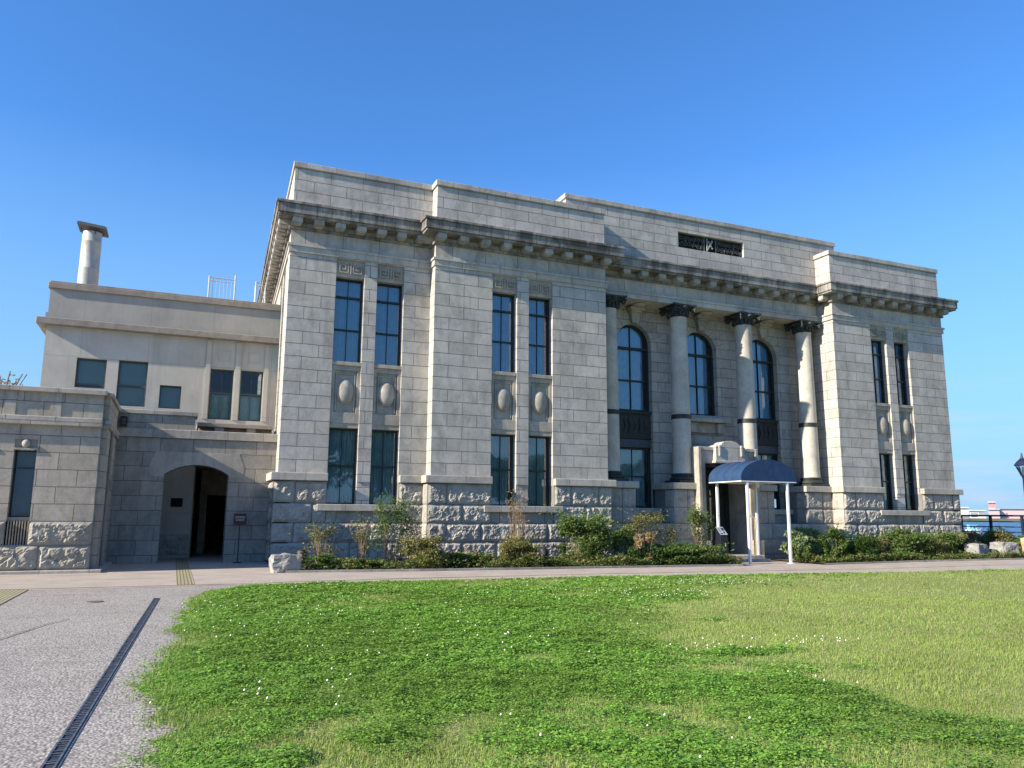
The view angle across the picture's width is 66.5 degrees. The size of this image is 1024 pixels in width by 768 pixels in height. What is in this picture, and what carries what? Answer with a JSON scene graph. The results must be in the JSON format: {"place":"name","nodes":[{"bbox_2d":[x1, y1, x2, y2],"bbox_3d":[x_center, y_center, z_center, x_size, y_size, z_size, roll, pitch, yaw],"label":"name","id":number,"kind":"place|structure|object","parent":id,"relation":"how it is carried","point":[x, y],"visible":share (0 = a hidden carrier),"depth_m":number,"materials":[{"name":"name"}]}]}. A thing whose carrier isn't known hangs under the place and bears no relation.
{"place":"outdoors","nodes":[
{"label":"outdoors","id":0,"kind":"place"},
{"bbox_2d":[191,475,225,549],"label":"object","id":1,"kind":"object","parent":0,"point":[215,514],"visible":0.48,"depth_m":34.61,"materials":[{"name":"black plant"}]},
{"bbox_2d":[0,548,712,767],"bbox_3d":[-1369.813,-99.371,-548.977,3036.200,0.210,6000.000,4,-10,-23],"label":"ground","id":2,"kind":"structure","parent":0,"point":[51,674],"depth_m":8.08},
{"bbox_2d":[0,590,26,604],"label":"tactile paving","id":3,"kind":"structure","parent":2,"relation":"on","point":[6,595],"depth_m":15.18,"materials":[{"name":"beige concrete"}]},
{"bbox_2d":[0,371,26,385],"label":"tree","id":4,"kind":"object","parent":2,"relation":"on","point":[8,381],"visible":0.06,"depth_m":42.80,"materials":[{"name":"green plant"}]},
{"bbox_2d":[0,384,120,574],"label":"annex","id":5,"kind":"object","parent":2,"relation":"on","point":[55,493],"visible":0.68,"depth_m":20.95,"materials":[{"name":"stone"}]},
{"bbox_2d":[8,450,36,516],"bbox_3d":[-13.047,2.663,20.878,0.520,1.770,0.160,4,-10,-23],"label":"window","id":6,"kind":"structure","parent":5,"relation":"in","point":[25,460],"depth_m":20.92,"materials":[{"name":"blue glass"}]},
{"bbox_2d":[86,600,103,602],"bbox_3d":[-7.525,3.924,14.092,0.280,0.013,0.280,4,-10,-23],"label":"drain cover","id":7,"kind":"object","parent":2,"relation":"on","point":[96,601],"visible":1,"depth_m":14.04,"materials":[{"name":"grey metal"}]},
{"bbox_2d":[40,597,158,767],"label":"drain grating","id":8,"kind":"object","parent":2,"relation":"on","point":[55,754],"visible":1,"depth_m":6.59,"materials":[{"name":"metal"}]},
{"bbox_2d":[33,221,280,558],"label":"wing","id":9,"kind":"structure","parent":2,"relation":"on","point":[209,360],"depth_m":28.50,"materials":[{"name":"beige paint"}]},
{"bbox_2d":[75,358,106,388],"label":"window","id":10,"kind":"structure","parent":9,"relation":"in","point":[90,373],"depth_m":27.63,"materials":[{"name":"blue glass"}]},
{"bbox_2d":[116,360,147,406],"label":"window","id":11,"kind":"structure","parent":9,"relation":"in","point":[132,376],"depth_m":28.11,"materials":[{"name":"blue glass"}]},
{"bbox_2d":[158,385,180,408],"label":"window","id":12,"kind":"structure","parent":9,"relation":"in","point":[169,396],"depth_m":28.54,"materials":[{"name":"blue glass"}]},
{"bbox_2d":[207,369,233,419],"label":"window","id":13,"kind":"structure","parent":9,"relation":"in","point":[220,403],"depth_m":29.21,"materials":[{"name":"blue glass"}]},
{"bbox_2d":[238,371,262,421],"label":"window","id":14,"kind":"structure","parent":9,"relation":"in","point":[249,404],"depth_m":29.63,"materials":[{"name":"blue glass"}]},
{"bbox_2d":[105,408,277,563],"bbox_3d":[-10.579,3.591,26.111,5.040,5.200,1.030,4,-10,-23],"label":"gateway","id":15,"kind":"object","parent":2,"relation":"on","point":[153,447],"visible":0.89,"depth_m":25.65,"materials":[{"name":"stone"}]},
{"bbox_2d":[120,416,127,425],"bbox_3d":[-12.411,1.190,24.984,0.200,0.300,0.270,4,-10,-23],"label":"rain spout","id":16,"kind":"object","parent":15,"relation":"attached to","point":[121,417],"visible":1,"depth_m":24.87,"materials":[{"name":"metal"}]},
{"bbox_2d":[265,560,720,569],"bbox_3d":[0.046,6.181,27.022,16.050,0.167,5.846,4,-10,-23],"label":"garden bed","id":17,"kind":"object","parent":2,"relation":"on","point":[482,567],"visible":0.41,"depth_m":24.28,"materials":[{"name":"soil"}]},
{"bbox_2d":[269,553,301,572],"bbox_3d":[-6.240,4.952,21.523,0.834,0.594,0.637,5,-11,-26],"label":"boulder","id":18,"kind":"object","parent":17,"relation":"on","point":[282,563],"visible":0.87,"depth_m":21.27,"materials":[{"name":"stone"}]},
{"bbox_2d":[296,550,305,559],"bbox_3d":[-6.408,5.273,23.774,0.310,0.466,0.313,4,-10,-23],"label":"ground floodlight","id":19,"kind":"object","parent":17,"relation":"on","point":[299,552],"visible":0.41,"depth_m":23.71,"materials":[{"name":"metal"}]},
{"bbox_2d":[289,513,345,563],"bbox_3d":[-5.824,4.609,23.029,1.748,1.578,0.876,4,-10,-23],"label":"dry shrub","id":20,"kind":"object","parent":17,"relation":"on","point":[317,536],"visible":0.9,"depth_m":23.10,"materials":[{"name":"brown plant"}]},
{"bbox_2d":[309,553,335,567],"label":"shrub","id":21,"kind":"object","parent":17,"relation":"on","point":[324,558],"visible":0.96,"depth_m":22.04,"materials":[{"name":"green plant"}]},
{"bbox_2d":[348,510,376,558],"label":"dry shrub","id":22,"kind":"object","parent":17,"relation":"on","point":[360,538],"visible":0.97,"depth_m":23.56,"materials":[{"name":"brown plant"}]},
{"bbox_2d":[352,558,383,567],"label":"shrub","id":23,"kind":"object","parent":17,"relation":"on","point":[371,563],"visible":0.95,"depth_m":22.47,"materials":[{"name":"green plant"}]},
{"bbox_2d":[356,491,431,564],"bbox_3d":[-3.731,4.498,24.327,2.456,2.304,0.868,7,-11,-33],"label":"dry shrub","id":24,"kind":"object","parent":17,"relation":"on","point":[384,521],"visible":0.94,"depth_m":24.37,"materials":[{"name":"green plant"}]},
{"bbox_2d":[397,530,449,567],"bbox_3d":[-2.827,4.948,23.405,2.049,1.136,1.251,9,-13,-43],"label":"round bush","id":25,"kind":"object","parent":17,"relation":"on","point":[426,546],"visible":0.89,"depth_m":23.52,"materials":[{"name":"green plant"}]},
{"bbox_2d":[440,550,500,566],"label":"leafy shrub","id":26,"kind":"object","parent":17,"relation":"on","point":[468,555],"visible":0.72,"depth_m":24.32,"materials":[{"name":"green plant"}]},
{"bbox_2d":[501,488,534,540],"bbox_3d":[0.099,4.722,26.333,1.227,2.656,0.832,4,-10,-23],"label":"dry shrub","id":27,"kind":"object","parent":17,"relation":"on","point":[518,515],"visible":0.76,"depth_m":26.37,"materials":[{"name":"brown plant"}]},
{"bbox_2d":[495,533,542,563],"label":"round bush","id":28,"kind":"object","parent":17,"relation":"on","point":[513,547],"visible":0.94,"depth_m":24.83,"materials":[{"name":"green plant"}]},
{"bbox_2d":[539,548,547,555],"bbox_3d":[1.112,5.961,27.309,0.310,0.466,0.313,4,-10,-23],"label":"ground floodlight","id":29,"kind":"object","parent":17,"relation":"on","point":[545,551],"visible":0.63,"depth_m":27.22,"materials":[{"name":"metal"}]},
{"bbox_2d":[539,504,624,563],"bbox_3d":[2.453,5.165,26.847,3.335,2.039,1.775,4,-10,-23],"label":"leafy shrub","id":30,"kind":"object","parent":17,"relation":"on","point":[571,527],"visible":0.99,"depth_m":26.72,"materials":[{"name":"green plant"}]},
{"bbox_2d":[607,521,636,558],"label":"leafy shrub","id":31,"kind":"object","parent":17,"relation":"on","point":[617,538],"visible":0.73,"depth_m":27.98,"materials":[{"name":"green plant"}]},
{"bbox_2d":[632,532,656,560],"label":"dry shrub","id":32,"kind":"object","parent":17,"relation":"on","point":[641,540],"visible":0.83,"depth_m":27.06,"materials":[{"name":"beige plant"}]},
{"bbox_2d":[616,508,680,545],"bbox_3d":[5.176,5.471,28.306,2.975,2.014,0.952,5,-11,-27],"label":"dry shrub","id":33,"kind":"object","parent":17,"relation":"on","point":[641,522],"visible":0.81,"depth_m":28.41,"materials":[{"name":"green plant"}]},
{"bbox_2d":[613,539,706,564],"bbox_3d":[5.147,5.889,27.376,4.516,0.890,1.480,4,-10,-18],"label":"leafy shrub","id":34,"kind":"object","parent":17,"relation":"on","point":[659,557],"visible":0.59,"depth_m":27.10,"materials":[{"name":"green plant"}]},
{"bbox_2d":[655,543,733,564],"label":"leafy shrub","id":35,"kind":"object","parent":17,"relation":"on","point":[693,551],"visible":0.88,"depth_m":27.64,"materials":[{"name":"green plant"}]},
{"bbox_2d":[684,503,718,545],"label":"rose bush","id":36,"kind":"object","parent":17,"relation":"on","point":[698,518],"visible":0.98,"depth_m":29.91,"materials":[{"name":"green plant"}]},
{"bbox_2d":[0,556,1023,589],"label":"footpath","id":37,"kind":"structure","parent":2,"relation":"on","point":[215,570],"depth_m":22.02,"materials":[{"name":"beige concrete"}]},
{"bbox_2d":[175,558,194,584],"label":"tactile paving","id":38,"kind":"structure","parent":37,"relation":"on","point":[184,576],"depth_m":21.03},
{"bbox_2d":[232,514,246,562],"bbox_3d":[-8.931,5.039,25.547,0.312,1.580,0.312,-3,-10,22],"label":"post sign","id":39,"kind":"object","parent":37,"relation":"on","point":[240,519],"visible":0.99,"depth_m":25.60,"materials":[{"name":"metal"}]},
{"bbox_2d":[0,568,776,638],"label":"paving joints","id":40,"kind":"object","parent":37,"relation":"on","point":[132,581],"visible":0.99,"depth_m":15.27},
{"bbox_2d":[0,564,1010,589],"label":"rusty edging","id":41,"kind":"object","parent":37,"relation":"on","point":[438,577],"visible":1,"depth_m":19.82,"materials":[{"name":"brown metal"}]},
{"bbox_2d":[715,527,728,562],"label":"information plinth","id":42,"kind":"structure","parent":37,"relation":"on","point":[721,535],"depth_m":28.93,"materials":[{"name":"grey metal"}]},
{"bbox_2d":[709,460,795,563],"bbox_3d":[9.600,5.064,31.055,2.727,4.012,2.020,4,-10,-23],"label":"entrance canopy","id":43,"kind":"object","parent":37,"relation":"on","point":[754,472],"visible":0.87,"depth_m":30.55,"materials":[{"name":"blue fabric"}]},
{"bbox_2d":[285,564,743,572],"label":"kerb","id":44,"kind":"structure","parent":2,"relation":"on","point":[403,570],"depth_m":23.72,"materials":[{"name":"concrete"}]},
{"bbox_2d":[257,161,963,563],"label":"bank building","id":45,"kind":"structure","parent":2,"relation":"on","point":[457,361],"depth_m":30.24,"materials":[{"name":"stone"}]},
{"bbox_2d":[326,428,356,503],"bbox_3d":[-5.895,2.827,26.841,1.010,2.590,0.180,4,-10,-23],"label":"window","id":46,"kind":"structure","parent":45,"relation":"in","point":[341,467],"depth_m":26.90,"materials":[{"name":"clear glass"}]},
{"bbox_2d":[332,278,362,362],"bbox_3d":[-5.861,-2.212,27.685,1.010,3.030,0.180,4,-10,-23],"label":"window","id":47,"kind":"structure","parent":45,"relation":"in","point":[348,293],"depth_m":27.74,"materials":[{"name":"blue glass"}]},
{"bbox_2d":[369,430,397,504],"bbox_3d":[-4.562,2.930,27.402,0.990,2.590,0.181,4,-10,-23],"label":"window","id":48,"kind":"structure","parent":45,"relation":"in","point":[383,443],"depth_m":27.47,"materials":[{"name":"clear glass"}]},
{"bbox_2d":[374,283,401,365],"bbox_3d":[-4.528,-2.109,28.246,0.990,3.030,0.181,4,-10,-23],"label":"window","id":49,"kind":"structure","parent":45,"relation":"in","point":[389,297],"depth_m":28.30,"materials":[{"name":"blue glass"}]},
{"bbox_2d":[491,434,512,505],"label":"window","id":50,"kind":"structure","parent":45,"relation":"in","point":[499,443],"depth_m":28.59,"materials":[{"name":"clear glass"}]},
{"bbox_2d":[492,293,513,371],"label":"window","id":51,"kind":"structure","parent":45,"relation":"in","point":[503,305],"depth_m":29.44,"materials":[{"name":"blue glass"}]},
{"bbox_2d":[528,436,548,505],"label":"window","id":52,"kind":"structure","parent":45,"relation":"in","point":[536,470],"depth_m":29.16,"materials":[{"name":"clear glass"}]},
{"bbox_2d":[529,298,548,374],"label":"window","id":53,"kind":"structure","parent":45,"relation":"in","point":[536,306],"depth_m":30.02,"materials":[{"name":"blue glass"}]},
{"bbox_2d":[617,325,648,411],"bbox_3d":[5.074,-0.682,33.663,1.760,3.770,0.218,4,-10,-23],"label":"window","id":54,"kind":"structure","parent":45,"relation":"in","point":[629,341],"depth_m":33.76,"materials":[{"name":"blue glass"}]},
{"bbox_2d":[620,447,650,507],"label":"window","id":55,"kind":"structure","parent":45,"relation":"in","point":[631,459],"depth_m":33.04,"materials":[{"name":"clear glass"}]},
{"bbox_2d":[687,333,714,415],"bbox_3d":[8.245,-0.437,34.998,1.760,3.770,0.217,4,-10,-23],"label":"window","id":56,"kind":"structure","parent":45,"relation":"in","point":[696,342],"depth_m":35.13,"materials":[{"name":"blue glass"}]},
{"bbox_2d":[705,469,730,551],"bbox_3d":[8.393,5.420,33.548,2.240,3.500,0.100,4,-10,-23],"label":"door","id":57,"kind":"structure","parent":45,"relation":"in","point":[710,487],"depth_m":33.77,"materials":[{"name":"black glass"}]},
{"bbox_2d":[752,340,775,419],"bbox_3d":[11.417,-0.192,36.333,1.760,3.770,0.218,4,-10,-23],"label":"window","id":58,"kind":"structure","parent":45,"relation":"in","point":[760,350],"depth_m":36.50,"materials":[{"name":"blue glass"}]},
{"bbox_2d":[758,453,779,508],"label":"window","id":59,"kind":"structure","parent":45,"relation":"in","point":[761,456],"depth_m":35.77,"materials":[{"name":"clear glass"}]},
{"bbox_2d":[871,340,884,402],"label":"window","id":60,"kind":"structure","parent":45,"relation":"in","point":[875,345],"depth_m":36.83,"materials":[{"name":"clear glass"}]},
{"bbox_2d":[879,453,892,509],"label":"window","id":61,"kind":"structure","parent":45,"relation":"in","point":[881,456],"depth_m":35.99,"materials":[{"name":"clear glass"}]},
{"bbox_2d":[894,343,907,404],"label":"window","id":62,"kind":"structure","parent":45,"relation":"in","point":[896,345],"depth_m":37.36,"materials":[{"name":"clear glass"}]},
{"bbox_2d":[902,455,915,510],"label":"window","id":63,"kind":"structure","parent":45,"relation":"in","point":[905,466],"depth_m":36.52,"materials":[{"name":"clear glass"}]},
{"bbox_2d":[771,557,1023,563],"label":"garden bed","id":64,"kind":"object","parent":2,"relation":"on","point":[871,561],"visible":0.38,"depth_m":32.51,"materials":[{"name":"soil"}]},
{"bbox_2d":[301,548,1023,569],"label":"ground cover","id":65,"kind":"object","parent":64,"relation":"on","point":[562,559],"visible":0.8,"depth_m":26.07,"materials":[{"name":"green plant"}]},
{"bbox_2d":[779,526,827,555],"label":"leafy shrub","id":66,"kind":"object","parent":64,"relation":"on","point":[805,536],"visible":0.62,"depth_m":31.63,"materials":[{"name":"green plant"}]},
{"bbox_2d":[794,543,814,561],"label":"leafy shrub","id":67,"kind":"object","parent":64,"relation":"on","point":[803,552],"visible":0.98,"depth_m":30.63,"materials":[{"name":"green plant"}]},
{"bbox_2d":[816,523,853,557],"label":"leafy shrub","id":68,"kind":"object","parent":64,"relation":"on","point":[843,541],"visible":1,"depth_m":31.46,"materials":[{"name":"green plant"}]},
{"bbox_2d":[844,532,886,556],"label":"leafy shrub","id":69,"kind":"object","parent":64,"relation":"on","point":[859,545],"visible":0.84,"depth_m":31.61,"materials":[{"name":"green plant"}]},
{"bbox_2d":[856,530,887,553],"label":"leafy shrub","id":70,"kind":"object","parent":64,"relation":"on","point":[884,547],"visible":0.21,"depth_m":32.55,"materials":[{"name":"green plant"}]},
{"bbox_2d":[878,537,896,552],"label":"leafy shrub","id":71,"kind":"object","parent":64,"relation":"on","point":[889,541],"visible":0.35,"depth_m":33.40,"materials":[{"name":"green plant"}]},
{"bbox_2d":[882,548,919,558],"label":"leafy shrub","id":72,"kind":"object","parent":64,"relation":"on","point":[897,551],"visible":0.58,"depth_m":32.36,"materials":[{"name":"green plant"}]},
{"bbox_2d":[864,525,940,552],"bbox_3d":[17.113,6.809,33.767,4.038,1.488,1.896,4,-10,-23],"label":"arching shrub","id":73,"kind":"object","parent":64,"relation":"on","point":[900,538],"visible":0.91,"depth_m":33.62,"materials":[{"name":"green plant"}]},
{"bbox_2d":[914,533,963,556],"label":"dry shrub","id":74,"kind":"object","parent":64,"relation":"on","point":[940,545],"visible":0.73,"depth_m":34.17,"materials":[{"name":"green plant"}]},
{"bbox_2d":[924,529,964,551],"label":"leafy shrub","id":75,"kind":"object","parent":64,"relation":"on","point":[952,537],"visible":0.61,"depth_m":34.96,"materials":[{"name":"green plant"}]},
{"bbox_2d":[937,530,968,550],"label":"leafy shrub","id":76,"kind":"object","parent":64,"relation":"on","point":[960,545],"visible":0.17,"depth_m":35.64,"materials":[{"name":"green plant"}]},
{"bbox_2d":[940,529,968,549],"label":"leafy shrub","id":77,"kind":"object","parent":64,"relation":"on","point":[963,535],"visible":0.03,"depth_m":36.23,"materials":[{"name":"green plant"}]},
{"bbox_2d":[963,527,983,543],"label":"dry shrub","id":78,"kind":"object","parent":64,"relation":"on","point":[971,535],"visible":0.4,"depth_m":37.59,"materials":[{"name":"green plant"}]},
{"bbox_2d":[964,543,989,557],"bbox_3d":[20.992,7.535,35.253,1.172,0.720,0.734,7,-11,-34],"label":"boulder","id":79,"kind":"object","parent":64,"relation":"on","point":[977,548],"visible":0.57,"depth_m":34.94,"materials":[{"name":"stone"}]},
{"bbox_2d":[964,528,990,543],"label":"leafy shrub","id":80,"kind":"object","parent":64,"relation":"on","point":[985,538],"visible":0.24,"depth_m":38.33,"materials":[{"name":"green plant"}]},
{"bbox_2d":[980,524,1014,546],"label":"leafy shrub","id":81,"kind":"object","parent":64,"relation":"on","point":[999,535],"visible":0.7,"depth_m":38.14,"materials":[{"name":"green plant"}]},
{"bbox_2d":[989,541,1019,557],"bbox_3d":[22.488,7.582,35.662,1.046,0.776,0.807,3,-10,-14],"label":"boulder","id":82,"kind":"object","parent":64,"relation":"on","point":[999,546],"visible":0.63,"depth_m":35.39,"materials":[{"name":"stone"}]},
{"bbox_2d":[1009,532,1023,550],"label":"leafy shrub","id":83,"kind":"object","parent":64,"relation":"on","point":[1017,539],"visible":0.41,"depth_m":37.66,"materials":[{"name":"green plant"}]},
{"bbox_2d":[1014,453,1023,489],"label":"street lamp","id":84,"kind":"object","parent":64,"relation":"on","point":[1018,463],"visible":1,"depth_m":38.37,"materials":[{"name":"blue metal"}]},
{"bbox_2d":[1020,537,1023,556],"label":"boulder","id":85,"kind":"object","parent":64,"relation":"on","point":[1022,542],"visible":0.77,"depth_m":36.39,"materials":[{"name":"beige stone"}]},
{"bbox_2d":[824,558,1023,564],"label":"kerb","id":86,"kind":"structure","parent":2,"relation":"on","point":[921,561],"depth_m":32.19,"materials":[{"name":"concrete"}]},
{"bbox_2d":[0,0,1023,517],"label":"sky","id":87,"kind":"structure","parent":0,"point":[889,130],"materials":[{"name":"blue"}]},
{"bbox_2d":[117,568,1023,767],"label":"lawn","id":88,"kind":"structure","parent":0,"point":[884,589],"depth_m":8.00,"materials":[{"name":"green plant"}]},
{"bbox_2d":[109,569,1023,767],"bbox_3d":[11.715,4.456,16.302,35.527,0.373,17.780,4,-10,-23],"label":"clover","id":89,"kind":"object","parent":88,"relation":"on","point":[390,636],"depth_m":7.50,"materials":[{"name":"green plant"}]},
{"bbox_2d":[963,518,1019,520],"bbox_3d":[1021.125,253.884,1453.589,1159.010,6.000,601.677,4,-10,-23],"label":"shore","id":90,"kind":"structure","parent":0,"point":[981,519],"depth_m":1163.42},
{"bbox_2d":[960,507,968,517],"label":"warehouse","id":91,"kind":"structure","parent":90,"relation":"on","point":[964,511],"depth_m":1184.84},
{"bbox_2d":[969,510,985,517],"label":"warehouse","id":92,"kind":"structure","parent":90,"relation":"on","point":[977,512],"depth_m":1183.64,"materials":[{"name":"white"}]},
{"bbox_2d":[988,502,995,508],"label":"tower block","id":93,"kind":"structure","parent":90,"relation":"on","point":[991,505],"depth_m":1201.20,"materials":[{"name":"pink"}]},
{"bbox_2d":[988,509,999,517],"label":"warehouse","id":94,"kind":"structure","parent":90,"relation":"on","point":[994,512],"depth_m":1174.78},
{"bbox_2d":[999,509,1023,518],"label":"warehouse","id":95,"kind":"structure","parent":90,"relation":"on","point":[1011,511],"depth_m":1184.91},
{"bbox_2d":[963,522,1021,536],"bbox_3d":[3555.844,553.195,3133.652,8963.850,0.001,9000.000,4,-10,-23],"label":"sea","id":96,"kind":"structure","parent":0,"point":[1015,524],"depth_m":491.53,"materials":[{"name":"blue liquid"}]},
{"bbox_2d":[965,525,981,530],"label":"work boat","id":97,"kind":"object","parent":96,"relation":"on","point":[970,528],"visible":0.53,"depth_m":251.25,"materials":[{"name":"white paint"}]},
{"bbox_2d":[961,515,1023,534],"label":"quay railing","id":98,"kind":"object","parent":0,"point":[990,521],"visible":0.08,"depth_m":40.27,"materials":[{"name":"black metal"}]}
]}

